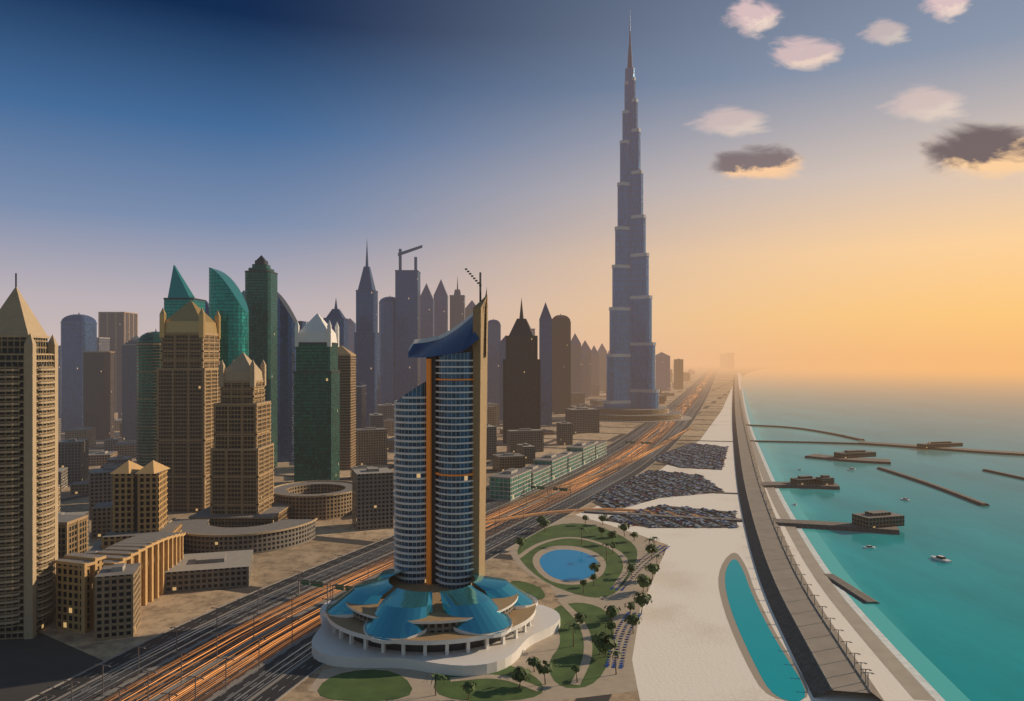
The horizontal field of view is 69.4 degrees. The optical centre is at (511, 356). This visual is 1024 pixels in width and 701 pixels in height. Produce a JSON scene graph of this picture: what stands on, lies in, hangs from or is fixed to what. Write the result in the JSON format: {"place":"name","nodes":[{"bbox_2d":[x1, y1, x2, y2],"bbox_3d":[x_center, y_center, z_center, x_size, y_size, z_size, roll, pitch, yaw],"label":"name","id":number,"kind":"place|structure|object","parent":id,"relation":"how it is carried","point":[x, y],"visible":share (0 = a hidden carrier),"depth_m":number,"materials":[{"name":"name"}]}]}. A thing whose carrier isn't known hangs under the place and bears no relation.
{"place":"outdoors","nodes":[
{"label":"outdoors","id":0,"kind":"place"},
{"bbox_2d":[58,345,60,418],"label":"skyscraper","id":1,"kind":"structure","parent":0,"point":[59,382],"depth_m":1631.37,"materials":[{"name":"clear glass"}]},
{"bbox_2d":[60,313,96,431],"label":"blue tower","id":2,"kind":"structure","parent":0,"point":[78,334],"depth_m":1479.11,"materials":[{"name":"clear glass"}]},
{"bbox_2d":[97,337,110,350],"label":"skyscraper","id":3,"kind":"structure","parent":0,"point":[103,344],"depth_m":1778.54,"materials":[{"name":"concrete"}]},
{"bbox_2d":[98,312,137,417],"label":"brown tower","id":4,"kind":"structure","parent":0,"point":[118,328],"depth_m":1818.58,"materials":[{"name":"beige stone"}]},
{"bbox_2d":[356,381,366,428],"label":"skyscraper","id":5,"kind":"structure","parent":0,"point":[360,404],"depth_m":1260.61,"materials":[{"name":"white paint"}]},
{"bbox_2d":[318,670,411,700],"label":"lawn","id":6,"kind":"structure","parent":0,"point":[369,685],"depth_m":336.45,"materials":[{"name":"green plant"}]},
{"bbox_2d":[40,358,807,700],"bbox_3d":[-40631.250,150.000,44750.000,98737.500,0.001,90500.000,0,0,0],"label":"ground","id":7,"kind":"structure","parent":0,"point":[328,542],"depth_m":573.27,"materials":[{"name":"beige sand"}]},
{"bbox_2d":[0,273,57,639],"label":"skyscraper","id":8,"kind":"structure","parent":7,"relation":"on","point":[28,453],"depth_m":393.67,"materials":[{"name":"beige concrete"}]},
{"bbox_2d":[0,632,102,700],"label":"paved ground","id":9,"kind":"structure","parent":7,"relation":"on","point":[37,664],"depth_m":360.62,"materials":[{"name":"grey asphalt"}]},
{"bbox_2d":[58,515,87,558],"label":"building","id":10,"kind":"structure","parent":7,"relation":"on","point":[72,533],"depth_m":464.19,"materials":[{"name":"beige concrete"}]},
{"bbox_2d":[83,351,114,439],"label":"tower","id":11,"kind":"structure","parent":7,"relation":"on","point":[98,390],"depth_m":1336.55,"materials":[{"name":"beige stone"}]},
{"bbox_2d":[54,460,185,633],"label":"building complex","id":12,"kind":"structure","parent":7,"relation":"on","point":[146,534],"depth_m":466.31,"materials":[{"name":"concrete"}]},
{"bbox_2d":[121,335,138,439],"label":"tower","id":13,"kind":"structure","parent":7,"relation":"on","point":[129,389],"depth_m":1336.55,"materials":[{"name":"concrete"}]},
{"bbox_2d":[136,330,160,466],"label":"skyscraper","id":14,"kind":"structure","parent":7,"relation":"on","point":[148,352],"depth_m":888.47,"materials":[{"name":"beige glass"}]},
{"bbox_2d":[163,265,205,319],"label":"skyscraper","id":15,"kind":"structure","parent":7,"relation":"on","point":[180,295],"depth_m":843.38,"materials":[{"name":"teal glass"}]},
{"bbox_2d":[156,300,220,511],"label":"skyscraper","id":16,"kind":"structure","parent":7,"relation":"on","point":[188,390],"depth_m":715.70,"materials":[{"name":"beige concrete"}]},
{"bbox_2d":[205,301,208,315],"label":"tower","id":17,"kind":"structure","parent":7,"relation":"on","point":[206,307],"depth_m":1140.83,"materials":[{"name":"blue glass"}]},
{"bbox_2d":[209,267,248,368],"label":"skyscraper","id":18,"kind":"structure","parent":7,"relation":"on","point":[227,301],"depth_m":777.58,"materials":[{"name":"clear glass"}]},
{"bbox_2d":[189,352,291,527],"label":"skyscraper","id":19,"kind":"structure","parent":7,"relation":"on","point":[241,471],"depth_m":635.92,"materials":[{"name":"stone"}]},
{"bbox_2d":[168,518,317,553],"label":"curved building","id":20,"kind":"structure","parent":7,"relation":"on","point":[202,536],"depth_m":571.68,"materials":[{"name":"beige concrete"}]},
{"bbox_2d":[245,255,277,467],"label":"skyscraper","id":21,"kind":"structure","parent":7,"relation":"on","point":[261,288],"depth_m":981.71,"materials":[{"name":"green glass"}]},
{"bbox_2d":[277,292,296,461],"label":"skyscraper","id":22,"kind":"structure","parent":7,"relation":"on","point":[286,347],"depth_m":1057.19,"materials":[{"name":"blue glass"}]},
{"bbox_2d":[298,321,307,329],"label":"tower","id":23,"kind":"structure","parent":7,"relation":"on","point":[301,324],"depth_m":1260.61,"materials":[{"name":"blue glass"}]},
{"bbox_2d":[274,480,351,520],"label":"building","id":24,"kind":"structure","parent":7,"relation":"on","point":[324,499],"depth_m":688.46,"materials":[{"name":"beige concrete"}]},
{"bbox_2d":[294,313,339,481],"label":"skyscraper","id":25,"kind":"structure","parent":7,"relation":"on","point":[317,414],"depth_m":853.33,"materials":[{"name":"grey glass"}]},
{"bbox_2d":[323,300,347,348],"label":"skyscraper","id":26,"kind":"structure","parent":7,"relation":"on","point":[335,315],"depth_m":1340.21,"materials":[{"name":"blue glass"}]},
{"bbox_2d":[338,345,355,469],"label":"tower","id":27,"kind":"structure","parent":7,"relation":"on","point":[347,363],"depth_m":981.71,"materials":[{"name":"beige stone"}]},
{"bbox_2d":[348,318,355,352],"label":"distant tower","id":28,"kind":"structure","parent":7,"relation":"on","point":[351,326],"depth_m":2263.95,"materials":[{"name":"grey glass"}]},
{"bbox_2d":[354,247,379,426],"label":"skyscraper","id":29,"kind":"structure","parent":7,"relation":"on","point":[366,343],"depth_m":1482.47,"materials":[{"name":"blue glass"}]},
{"bbox_2d":[37,388,703,700],"bbox_3d":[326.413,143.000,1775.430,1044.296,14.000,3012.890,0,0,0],"label":"street lights","id":30,"kind":"object","parent":7,"relation":"on","point":[253,637],"visible":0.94,"depth_m":371.29,"materials":[{"name":"silver metal"}]},
{"bbox_2d":[25,366,717,700],"bbox_3d":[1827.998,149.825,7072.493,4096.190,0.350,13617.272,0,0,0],"label":"highway kerbs","id":31,"kind":"structure","parent":7,"relation":"on","point":[297,684],"depth_m":437.70,"materials":[{"name":"grey concrete"}]},
{"bbox_2d":[29,365,718,700],"bbox_3d":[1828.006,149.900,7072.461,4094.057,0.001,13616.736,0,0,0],"label":"highway","id":32,"kind":"structure","parent":7,"relation":"on","point":[285,666],"depth_m":412.88,"materials":[{"name":"grey asphalt"}]},
{"bbox_2d":[58,367,702,592],"bbox_3d":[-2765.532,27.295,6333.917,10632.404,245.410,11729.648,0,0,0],"label":"buildings","id":33,"kind":"structure","parent":7,"relation":"on","point":[372,498],"depth_m":681.52,"materials":[{"name":"concrete"}]},
{"bbox_2d":[58,359,709,640],"bbox_3d":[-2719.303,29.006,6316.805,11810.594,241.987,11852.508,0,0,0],"label":"buildings","id":34,"kind":"structure","parent":7,"relation":"on","point":[117,600],"depth_m":806.61,"materials":[{"name":"concrete"}]},
{"bbox_2d":[379,297,394,403],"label":"skyscraper","id":35,"kind":"structure","parent":7,"relation":"on","point":[387,342],"depth_m":1633.03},
{"bbox_2d":[395,245,421,399],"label":"skyscraper","id":36,"kind":"structure","parent":7,"relation":"on","point":[407,320],"depth_m":1631.37,"materials":[{"name":"grey glass"}]},
{"bbox_2d":[420,283,434,383],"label":"tower","id":37,"kind":"structure","parent":7,"relation":"on","point":[427,301],"depth_m":2016.97,"materials":[{"name":"grey glass"}]},
{"bbox_2d":[312,568,559,675],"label":"podium building","id":38,"kind":"structure","parent":7,"relation":"on","point":[388,619],"depth_m":372.99,"materials":[{"name":"white concrete"}]},
{"bbox_2d":[434,280,447,336],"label":"tower","id":39,"kind":"structure","parent":7,"relation":"on","point":[440,311],"depth_m":2093.08,"materials":[{"name":"grey glass"}]},
{"bbox_2d":[449,275,464,329],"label":"tower","id":40,"kind":"structure","parent":7,"relation":"on","point":[457,307],"depth_m":2093.08,"materials":[{"name":"grey concrete"}]},
{"bbox_2d":[465,301,474,318],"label":"hazy tower","id":41,"kind":"structure","parent":7,"relation":"on","point":[469,308],"depth_m":2311.11,"materials":[{"name":"grey metal"}]},
{"bbox_2d":[308,516,662,700],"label":"park paving","id":42,"kind":"structure","parent":7,"relation":"on","point":[610,681],"depth_m":366.62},
{"bbox_2d":[423,514,661,699],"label":"park trees","id":43,"kind":"object","parent":42,"relation":"on","point":[604,641],"visible":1,"depth_m":413.58,"materials":[{"name":"green plant"}]},
{"bbox_2d":[605,545,669,667],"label":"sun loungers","id":44,"kind":"object","parent":42,"relation":"on","point":[622,661],"visible":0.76,"depth_m":410.75,"materials":[{"name":"white"}]},
{"bbox_2d":[298,405,688,598],"bbox_3d":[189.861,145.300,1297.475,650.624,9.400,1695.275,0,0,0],"label":"highway gantries","id":45,"kind":"object","parent":7,"relation":"on","point":[320,584],"visible":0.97,"depth_m":467.12,"materials":[{"name":"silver metal"}]},
{"bbox_2d":[487,318,500,403],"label":"tower","id":46,"kind":"structure","parent":7,"relation":"on","point":[494,333],"depth_m":1912.64,"materials":[{"name":"grey glass"}]},
{"bbox_2d":[499,336,505,419],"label":"tower","id":47,"kind":"structure","parent":7,"relation":"on","point":[502,349],"depth_m":1760.85,"materials":[{"name":"grey glass"}]},
{"bbox_2d":[503,297,540,443],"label":"skyscraper","id":48,"kind":"structure","parent":7,"relation":"on","point":[521,385],"depth_m":1275.10,"materials":[{"name":"concrete"},{"name":"glass"}]},
{"bbox_2d":[539,302,551,424],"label":"slim grey tower","id":49,"kind":"structure","parent":7,"relation":"on","point":[545,338],"depth_m":1631.37,"materials":[{"name":"blue glass"}]},
{"bbox_2d":[489,441,606,500],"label":"mall building","id":50,"kind":"structure","parent":7,"relation":"on","point":[513,483],"depth_m":878.69,"materials":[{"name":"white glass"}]},
{"bbox_2d":[552,313,570,413],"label":"brown tower","id":51,"kind":"structure","parent":7,"relation":"on","point":[561,363],"depth_m":1946.20,"materials":[{"name":"grey concrete"}]},
{"bbox_2d":[571,334,580,392],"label":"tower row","id":52,"kind":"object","parent":7,"relation":"on","point":[575,364],"visible":0.61,"depth_m":2579.84,"materials":[{"name":"brown concrete"}]},
{"bbox_2d":[581,352,587,397],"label":"hazy tower","id":53,"kind":"structure","parent":7,"relation":"on","point":[584,373],"depth_m":2705.69,"materials":[{"name":"brown concrete"}]},
{"bbox_2d":[581,341,590,396],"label":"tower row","id":54,"kind":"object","parent":7,"relation":"on","point":[585,350],"visible":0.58,"depth_m":2773.33,"materials":[{"name":"brown metal"}]},
{"bbox_2d":[591,346,598,383],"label":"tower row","id":55,"kind":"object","parent":7,"relation":"on","point":[594,366],"visible":0.58,"depth_m":2998.20,"materials":[{"name":"brown concrete"}]},
{"bbox_2d":[597,344,606,390],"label":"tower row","id":56,"kind":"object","parent":7,"relation":"on","point":[602,351],"visible":0.67,"depth_m":3262.74,"materials":[{"name":"brown concrete"}]},
{"bbox_2d":[602,26,659,408],"bbox_3d":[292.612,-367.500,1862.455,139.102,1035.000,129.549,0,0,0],"label":"spire tower","id":57,"kind":"structure","parent":7,"relation":"on","point":[630,369],"depth_m":1825.83,"materials":[{"name":"blue metal"}]},
{"bbox_2d":[592,405,691,421],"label":"podium building","id":58,"kind":"structure","parent":7,"relation":"on","point":[661,413],"depth_m":1755.93,"materials":[{"name":"beige concrete"}]},
{"bbox_2d":[665,439,733,441],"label":"road","id":59,"kind":"structure","parent":7,"relation":"on","point":[701,440],"depth_m":1319.69,"materials":[{"name":"grey asphalt"}]},
{"bbox_2d":[720,354,725,368],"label":"distant building","id":60,"kind":"structure","parent":7,"relation":"on","point":[722,361],"depth_m":9244.44,"materials":[{"name":"beige stone"}]},
{"bbox_2d":[726,353,733,369],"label":"distant building","id":61,"kind":"structure","parent":7,"relation":"on","point":[729,361],"depth_m":8874.67,"materials":[{"name":"beige stone"}]},
{"bbox_2d":[394,268,487,588],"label":"sail tower","id":62,"kind":"structure","parent":0,"point":[440,425],"depth_m":423.43,"materials":[{"name":"blue glass"}]},
{"bbox_2d":[434,666,542,700],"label":"lawn","id":63,"kind":"structure","parent":0,"point":[494,690],"depth_m":333.41,"materials":[{"name":"green plant"}]},
{"bbox_2d":[0,0,1023,357],"label":"sky","id":64,"kind":"structure","parent":0,"point":[140,139],"materials":[{"name":"blue"}]},
{"bbox_2d":[510,581,544,599],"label":"lawn","id":65,"kind":"structure","parent":0,"point":[537,592],"depth_m":478.88,"materials":[{"name":"green plant"}]},
{"bbox_2d":[486,425,600,464],"bbox_3d":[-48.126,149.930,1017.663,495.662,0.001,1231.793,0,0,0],"label":"buildings","id":66,"kind":"structure","parent":0,"point":[545,443],"depth_m":1296.87,"materials":[{"name":"concrete"}]},
{"bbox_2d":[450,537,642,690],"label":"park paths","id":67,"kind":"structure","parent":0,"point":[586,657],"depth_m":395.06,"materials":[{"name":"beige concrete"}]},
{"bbox_2d":[533,545,605,584],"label":"pool deck","id":68,"kind":"structure","parent":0,"point":[544,574],"depth_m":541.96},
{"bbox_2d":[540,549,597,580],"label":"pool","id":69,"kind":"structure","parent":68,"relation":"on","point":[567,565],"depth_m":533.98,"materials":[{"name":"blue liquid"}]},
{"bbox_2d":[518,523,636,597],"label":"lawn","id":70,"kind":"structure","parent":0,"point":[605,581],"depth_m":575.89,"materials":[{"name":"green plant"}]},
{"bbox_2d":[549,603,613,687],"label":"lawn","id":71,"kind":"structure","parent":0,"point":[567,655],"depth_m":380.31,"materials":[{"name":"green plant"}]},
{"bbox_2d":[485,428,706,523],"bbox_3d":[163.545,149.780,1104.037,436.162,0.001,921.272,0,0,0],"label":"slip roads","id":72,"kind":"structure","parent":0,"point":[612,469],"depth_m":731.16,"materials":[{"name":"grey asphalt"}]},
{"bbox_2d":[655,352,669,390],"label":"tower","id":73,"kind":"structure","parent":0,"point":[662,370],"depth_m":3262.74,"materials":[{"name":"grey glass"}]},
{"bbox_2d":[576,372,931,700],"bbox_3d":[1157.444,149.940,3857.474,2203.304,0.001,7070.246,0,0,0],"label":"beach","id":74,"kind":"structure","parent":0,"point":[686,647],"depth_m":425.68,"materials":[{"name":"beige sand"}]},
{"bbox_2d":[589,470,723,507],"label":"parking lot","id":75,"kind":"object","parent":74,"relation":"on","point":[598,503],"visible":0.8,"depth_m":830.13,"materials":[{"name":"metal"}]},
{"bbox_2d":[592,442,739,527],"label":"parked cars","id":76,"kind":"object","parent":75,"relation":"on","point":[644,521],"visible":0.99,"depth_m":829.84,"materials":[{"name":"paint"}]},
{"bbox_2d":[584,510,741,521],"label":"access road","id":77,"kind":"structure","parent":74,"relation":"on","point":[645,515],"depth_m":692.90,"materials":[{"name":"grey asphalt"}]},
{"bbox_2d":[607,506,737,527],"bbox_3d":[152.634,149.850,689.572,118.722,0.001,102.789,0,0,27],"label":"parked cars","id":78,"kind":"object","parent":74,"relation":"on","point":[660,523],"visible":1,"depth_m":673.70,"materials":[{"name":"metal"}]},
{"bbox_2d":[651,444,727,469],"bbox_3d":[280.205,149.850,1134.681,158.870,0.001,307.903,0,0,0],"label":"parked cars","id":79,"kind":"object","parent":74,"relation":"on","point":[693,457],"visible":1,"depth_m":1081.20,"materials":[{"name":"metal"}]},
{"bbox_2d":[649,490,737,493],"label":"road","id":80,"kind":"structure","parent":74,"relation":"on","point":[696,491],"depth_m":816.17,"materials":[{"name":"grey asphalt"}]},
{"bbox_2d":[718,553,807,700],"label":"lagoon wet sand","id":81,"kind":"structure","parent":74,"relation":"on","point":[737,634],"depth_m":411.38,"materials":[{"name":"beige sand"}]},
{"bbox_2d":[725,559,804,700],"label":"lagoon","id":82,"kind":"structure","parent":81,"relation":"in","point":[779,674],"depth_m":389.61,"materials":[{"name":"teal liquid"}]},
{"bbox_2d":[731,0,778,32],"bbox_3d":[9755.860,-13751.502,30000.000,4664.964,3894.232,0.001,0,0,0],"label":"cloud","id":83,"kind":"structure","parent":0,"point":[747,15],"depth_m":30000.00,"materials":[{"name":"white"}]},
{"bbox_2d":[714,146,799,177],"bbox_3d":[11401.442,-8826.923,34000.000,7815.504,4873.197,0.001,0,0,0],"label":"cloud","id":84,"kind":"structure","parent":0,"point":[772,162],"depth_m":34000.00,"materials":[{"name":"grey"}]},
{"bbox_2d":[774,37,838,67],"bbox_3d":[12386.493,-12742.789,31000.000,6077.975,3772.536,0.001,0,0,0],"label":"cloud","id":85,"kind":"structure","parent":0,"point":[800,52],"depth_m":31000.00,"materials":[{"name":"white"}]},
{"bbox_2d":[732,375,883,700],"bbox_3d":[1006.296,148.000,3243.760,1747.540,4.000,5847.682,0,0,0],"label":"embankment","id":86,"kind":"structure","parent":0,"point":[837,667],"depth_m":458.49,"materials":[{"name":"grey concrete"}]},
{"bbox_2d":[734,382,873,692],"bbox_3d":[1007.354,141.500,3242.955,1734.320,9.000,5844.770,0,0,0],"label":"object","id":87,"kind":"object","parent":86,"relation":"on","point":[860,669],"visible":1,"depth_m":421.01,"materials":[{"name":"concrete"}]},
{"bbox_2d":[740,389,935,700],"bbox_3d":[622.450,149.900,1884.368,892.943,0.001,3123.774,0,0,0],"label":"beach","id":88,"kind":"structure","parent":0,"point":[905,678],"depth_m":444.33,"materials":[{"name":"beige sand"}]},
{"bbox_2d":[670,358,1023,700],"bbox_3d":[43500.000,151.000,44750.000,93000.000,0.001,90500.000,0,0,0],"label":"sea","id":89,"kind":"structure","parent":0,"point":[958,622],"depth_m":862.34,"materials":[{"name":"liquid"}]},
{"bbox_2d":[761,482,839,489],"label":"pier","id":90,"kind":"structure","parent":89,"relation":"on","point":[835,486],"depth_m":851.36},
{"bbox_2d":[745,424,863,440],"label":"breakwater","id":91,"kind":"object","parent":89,"relation":"on","point":[840,435],"visible":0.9,"depth_m":1500.26,"materials":[{"name":"brown stone"}]},
{"bbox_2d":[750,440,859,444],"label":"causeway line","id":92,"kind":"object","parent":89,"relation":"on","point":[806,442],"visible":0.8,"depth_m":1299.70,"materials":[{"name":"concrete"}]},
{"bbox_2d":[774,519,899,534],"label":"pier","id":93,"kind":"structure","parent":89,"relation":"on","point":[829,525],"depth_m":648.76,"materials":[{"name":"concrete"}]},
{"bbox_2d":[742,389,944,700],"bbox_3d":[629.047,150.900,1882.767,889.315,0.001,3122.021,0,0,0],"label":"shore foam","id":94,"kind":"object","parent":89,"relation":"on","point":[922,681],"visible":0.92,"depth_m":445.51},
{"bbox_2d":[824,574,877,603],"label":"jetty","id":95,"kind":"object","parent":89,"relation":"on","point":[853,591],"visible":1,"depth_m":476.50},
{"bbox_2d":[743,389,969,700],"bbox_3d":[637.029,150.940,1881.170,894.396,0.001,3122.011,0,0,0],"label":"shore shallows","id":96,"kind":"structure","parent":89,"relation":"on","point":[934,676],"depth_m":433.51,"materials":[{"name":"teal liquid"}]},
{"bbox_2d":[793,468,951,562],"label":"boats","id":97,"kind":"object","parent":89,"relation":"on","point":[941,558],"visible":0.91,"depth_m":553.99,"materials":[{"name":"white plastic"}]},
{"bbox_2d":[876,467,989,505],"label":"breakwater","id":98,"kind":"object","parent":89,"relation":"on","point":[957,494],"visible":1,"depth_m":849.60,"materials":[{"name":"brown stone"}]},
{"bbox_2d":[858,441,1023,455],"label":"breakwater","id":99,"kind":"object","parent":89,"relation":"on","point":[1016,453],"visible":0.94,"depth_m":1196.23,"materials":[{"name":"brown stone"}]},
{"bbox_2d":[982,469,1023,479],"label":"breakwater","id":100,"kind":"object","parent":89,"relation":"on","point":[1005,474],"visible":1,"depth_m":942.70,"materials":[{"name":"stone"}]},
{"bbox_2d":[804,454,890,463],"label":"pier","id":101,"kind":"structure","parent":0,"point":[856,460],"depth_m":1070.72,"materials":[{"name":"concrete"}]},
{"bbox_2d":[790,441,962,528],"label":"pier buildings","id":102,"kind":"structure","parent":101,"relation":"on","point":[875,519],"depth_m":854.73,"materials":[{"name":"brown concrete"}]},
{"bbox_2d":[926,0,967,17],"bbox_3d":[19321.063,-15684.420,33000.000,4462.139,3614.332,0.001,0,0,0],"label":"cloud","id":103,"kind":"structure","parent":0,"point":[948,8],"depth_m":33000.00,"materials":[{"name":"white"}]},
{"bbox_2d":[926,124,1023,176],"bbox_3d":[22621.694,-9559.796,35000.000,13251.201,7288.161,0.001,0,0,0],"label":"cloud","id":104,"kind":"structure","parent":0,"point":[993,151],"depth_m":35000.00,"materials":[{"name":"grey"}]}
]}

